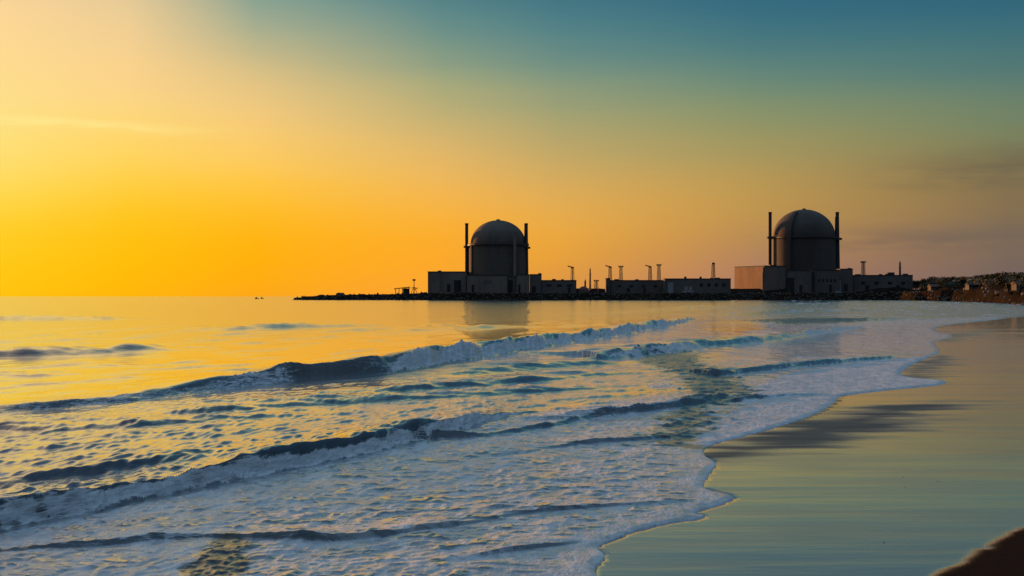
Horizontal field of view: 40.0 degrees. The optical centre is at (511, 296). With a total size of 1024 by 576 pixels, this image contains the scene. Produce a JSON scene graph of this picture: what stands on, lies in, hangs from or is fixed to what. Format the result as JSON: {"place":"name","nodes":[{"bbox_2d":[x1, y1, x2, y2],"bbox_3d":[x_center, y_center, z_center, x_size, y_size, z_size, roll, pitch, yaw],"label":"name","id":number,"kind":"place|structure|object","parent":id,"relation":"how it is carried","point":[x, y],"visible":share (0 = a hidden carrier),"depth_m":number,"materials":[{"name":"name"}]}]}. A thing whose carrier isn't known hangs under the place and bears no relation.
{"place":"outdoors","nodes":[
{"label":"outdoors","id":0,"kind":"place"},
{"bbox_2d":[0,296,1023,575],"bbox_3d":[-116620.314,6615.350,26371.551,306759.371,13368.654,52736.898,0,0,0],"label":"water","id":1,"kind":"structure","parent":0,"point":[210,436],"depth_m":34.38,"materials":[{"name":"blue liquid"}]},
{"bbox_2d":[0,0,1023,296],"label":"sky","id":2,"kind":"structure","parent":0,"point":[226,148],"materials":[{"name":"orange"}]},
{"bbox_2d":[296,281,1023,303],"bbox_3d":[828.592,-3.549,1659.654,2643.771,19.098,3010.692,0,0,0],"label":"headland","id":3,"kind":"structure","parent":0,"point":[976,295],"depth_m":1167.02,"materials":[{"name":"black stone"}]},
{"bbox_2d":[394,287,409,293],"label":"open shed","id":4,"kind":"structure","parent":3,"relation":"on","point":[405,290],"depth_m":1175.60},
{"bbox_2d":[427,270,467,292],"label":"annex building","id":5,"kind":"structure","parent":3,"relation":"on","point":[439,281],"depth_m":1196.00,"materials":[{"name":"concrete"}]},
{"bbox_2d":[454,280,460,291],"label":"door","id":6,"kind":"structure","parent":5,"relation":"in","point":[457,283],"depth_m":1195.87,"materials":[{"name":"black metal"}]},
{"bbox_2d":[467,275,507,292],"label":"service building","id":7,"kind":"structure","parent":3,"relation":"on","point":[488,283],"depth_m":1190.00,"materials":[{"name":"concrete"}]},
{"bbox_2d":[463,219,529,292],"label":"reactor building","id":8,"kind":"structure","parent":3,"relation":"on","point":[497,247],"depth_m":1205.54,"materials":[{"name":"concrete"}]},
{"bbox_2d":[507,276,515,292],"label":"link building","id":9,"kind":"structure","parent":3,"relation":"on","point":[511,283],"depth_m":1194.00,"materials":[{"name":"concrete"}]},
{"bbox_2d":[509,280,512,292],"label":"door","id":10,"kind":"structure","parent":9,"relation":"in","point":[510,281],"depth_m":1193.83,"materials":[{"name":"black metal"}]},
{"bbox_2d":[516,274,529,292],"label":"turbine hall","id":11,"kind":"structure","parent":3,"relation":"on","point":[523,283],"depth_m":1188.00,"materials":[{"name":"concrete"}]},
{"bbox_2d":[530,273,541,292],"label":"pump house","id":12,"kind":"structure","parent":3,"relation":"on","point":[535,283],"depth_m":1192.00,"materials":[{"name":"concrete"}]},
{"bbox_2d":[542,279,576,292],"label":"storage hall","id":13,"kind":"structure","parent":3,"relation":"on","point":[559,286],"depth_m":1191.00,"materials":[{"name":"concrete"}]},
{"bbox_2d":[578,286,588,292],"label":"storage tank","id":14,"kind":"object","parent":3,"relation":"on","point":[583,289],"visible":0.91,"depth_m":1187.05,"materials":[{"name":"metal"}]},
{"bbox_2d":[589,269,590,292],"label":"antenna mast","id":15,"kind":"object","parent":3,"relation":"on","point":[590,280],"visible":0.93,"depth_m":1203.32,"materials":[{"name":"metal"}]},
{"bbox_2d":[594,280,598,292],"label":"floodlight mast","id":16,"kind":"object","parent":3,"relation":"on","point":[596,282],"visible":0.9,"depth_m":1196.76,"materials":[{"name":"metal"}]},
{"bbox_2d":[605,278,609,292],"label":"gate lodge","id":17,"kind":"structure","parent":3,"relation":"on","point":[607,285],"depth_m":1190.00,"materials":[{"name":"concrete"}]},
{"bbox_2d":[605,265,611,279],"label":"floodlight mast","id":18,"kind":"object","parent":3,"relation":"on","point":[609,272],"visible":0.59,"depth_m":1204.69,"materials":[{"name":"metal"}]},
{"bbox_2d":[618,266,622,279],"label":"floodlight mast","id":19,"kind":"object","parent":3,"relation":"on","point":[620,268],"visible":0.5,"depth_m":1208.74,"materials":[{"name":"metal"}]},
{"bbox_2d":[610,279,662,292],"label":"long building","id":20,"kind":"structure","parent":3,"relation":"on","point":[632,286],"depth_m":1192.00,"materials":[{"name":"concrete"}]},
{"bbox_2d":[645,265,651,279],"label":"floodlight mast","id":21,"kind":"object","parent":3,"relation":"on","point":[649,267],"visible":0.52,"depth_m":1204.80,"materials":[{"name":"metal"}]},
{"bbox_2d":[293,290,1023,304],"bbox_3d":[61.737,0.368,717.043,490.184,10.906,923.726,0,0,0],"label":"rock armour","id":22,"kind":"object","parent":3,"relation":"on","point":[708,293],"visible":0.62,"depth_m":1167.77,"materials":[{"name":"black stone"}]},
{"bbox_2d":[656,264,661,279],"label":"floodlight mast","id":23,"kind":"object","parent":3,"relation":"on","point":[658,268],"visible":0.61,"depth_m":1206.79,"materials":[{"name":"metal"}]},
{"bbox_2d":[663,277,730,292],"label":"workshop","id":24,"kind":"structure","parent":3,"relation":"on","point":[701,285],"depth_m":1180.00,"materials":[{"name":"concrete"}]},
{"bbox_2d":[668,282,672,292],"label":"sliding door","id":25,"kind":"structure","parent":24,"relation":"in","point":[670,284],"depth_m":1179.63,"materials":[{"name":"paint"}]},
{"bbox_2d":[711,263,714,277],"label":"floodlight mast","id":26,"kind":"object","parent":3,"relation":"on","point":[713,268],"visible":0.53,"depth_m":1212.81,"materials":[{"name":"metal"}]},
{"bbox_2d":[734,265,785,290],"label":"intake building","id":27,"kind":"structure","parent":3,"relation":"on","point":[767,277],"depth_m":1222.14,"materials":[{"name":"concrete"}]},
{"bbox_2d":[787,270,811,292],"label":"service building","id":28,"kind":"structure","parent":3,"relation":"on","point":[799,281],"depth_m":1177.72,"materials":[{"name":"concrete"}]},
{"bbox_2d":[787,278,793,292],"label":"door","id":29,"kind":"structure","parent":28,"relation":"in","point":[790,281],"depth_m":1179.06,"materials":[{"name":"black metal"}]},
{"bbox_2d":[766,208,841,288],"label":"reactor building","id":30,"kind":"structure","parent":3,"relation":"on","point":[804,239],"depth_m":1240.83,"materials":[{"name":"concrete"}]},
{"bbox_2d":[812,270,839,292],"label":"service building","id":31,"kind":"structure","parent":3,"relation":"on","point":[826,281],"depth_m":1178.00,"materials":[{"name":"concrete"}]},
{"bbox_2d":[812,272,813,292],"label":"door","id":32,"kind":"structure","parent":31,"relation":"in","point":[812,272],"depth_m":1177.62,"materials":[{"name":"black metal"}]},
{"bbox_2d":[834,268,852,292],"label":"pump house","id":33,"kind":"structure","parent":3,"relation":"on","point":[846,280],"depth_m":1188.00,"materials":[{"name":"concrete"}]},
{"bbox_2d":[844,284,847,291],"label":"door","id":34,"kind":"structure","parent":33,"relation":"in","point":[845,285],"depth_m":1187.72,"materials":[{"name":"black metal"}]},
{"bbox_2d":[860,261,865,274],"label":"floodlight mast","id":35,"kind":"object","parent":3,"relation":"on","point":[863,267],"visible":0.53,"depth_m":1209.71,"materials":[{"name":"metal"}]},
{"bbox_2d":[853,272,912,291],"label":"storage hall","id":36,"kind":"structure","parent":3,"relation":"on","point":[871,282],"depth_m":1196.00,"materials":[{"name":"concrete"}]},
{"bbox_2d":[923,279,938,284],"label":"scrub tree","id":37,"kind":"object","parent":3,"relation":"on","point":[924,281],"visible":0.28,"depth_m":1062.27,"materials":[{"name":"green plant"}]},
{"bbox_2d":[927,284,941,290],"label":"house","id":38,"kind":"structure","parent":3,"relation":"on","point":[932,287],"depth_m":1010.25,"materials":[{"name":"tile"}]},
{"bbox_2d":[940,276,954,280],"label":"scrub tree","id":39,"kind":"object","parent":3,"relation":"on","point":[952,279],"visible":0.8,"depth_m":1004.47,"materials":[{"name":"green plant"}]},
{"bbox_2d":[942,281,956,288],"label":"scrub tree","id":40,"kind":"object","parent":3,"relation":"on","point":[949,284],"visible":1,"depth_m":910.97,"materials":[{"name":"green plant"}]},
{"bbox_2d":[959,279,966,283],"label":"scrub tree","id":41,"kind":"object","parent":3,"relation":"on","point":[962,281],"visible":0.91,"depth_m":890.18,"materials":[{"name":"green plant"}]},
{"bbox_2d":[965,283,978,289],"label":"house","id":42,"kind":"structure","parent":3,"relation":"on","point":[969,286],"depth_m":788.67,"materials":[{"name":"concrete"}]},
{"bbox_2d":[978,279,996,286],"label":"scrub tree","id":43,"kind":"object","parent":3,"relation":"on","point":[981,281],"visible":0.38,"depth_m":721.85,"materials":[{"name":"green plant"}]},
{"bbox_2d":[982,279,997,286],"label":"scrub tree","id":44,"kind":"object","parent":3,"relation":"on","point":[988,282],"visible":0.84,"depth_m":701.85,"materials":[{"name":"green plant"}]},
{"bbox_2d":[983,276,998,283],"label":"scrub tree","id":45,"kind":"object","parent":3,"relation":"on","point":[994,277],"visible":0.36,"depth_m":707.61,"materials":[{"name":"green plant"}]},
{"bbox_2d":[994,278,1010,291],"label":"scrub tree","id":46,"kind":"object","parent":3,"relation":"on","point":[1002,283],"visible":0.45,"depth_m":605.29,"materials":[{"name":"green plant"}]},
{"bbox_2d":[1002,272,1023,277],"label":"scrub tree","id":47,"kind":"object","parent":3,"relation":"on","point":[1006,274],"visible":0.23,"depth_m":635.08,"materials":[{"name":"green plant"}]},
{"bbox_2d":[1010,281,1023,289],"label":"house","id":48,"kind":"structure","parent":3,"relation":"on","point":[1014,287],"depth_m":551.86,"materials":[{"name":"tile"}]},
{"bbox_2d":[1012,275,1021,281],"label":"scrub tree","id":49,"kind":"object","parent":3,"relation":"on","point":[1018,278],"visible":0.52,"depth_m":579.52,"materials":[{"name":"green plant"}]},
{"bbox_2d":[1013,277,1023,287],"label":"scrub tree","id":50,"kind":"object","parent":3,"relation":"on","point":[1020,282],"visible":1,"depth_m":531.14,"materials":[{"name":"green plant"}]},
{"bbox_2d":[596,317,1023,575],"bbox_3d":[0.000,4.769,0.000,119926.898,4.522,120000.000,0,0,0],"label":"beach","id":51,"kind":"structure","parent":0,"point":[846,485],"depth_m":21.95,"materials":[{"name":"grey sand"}]}
]}

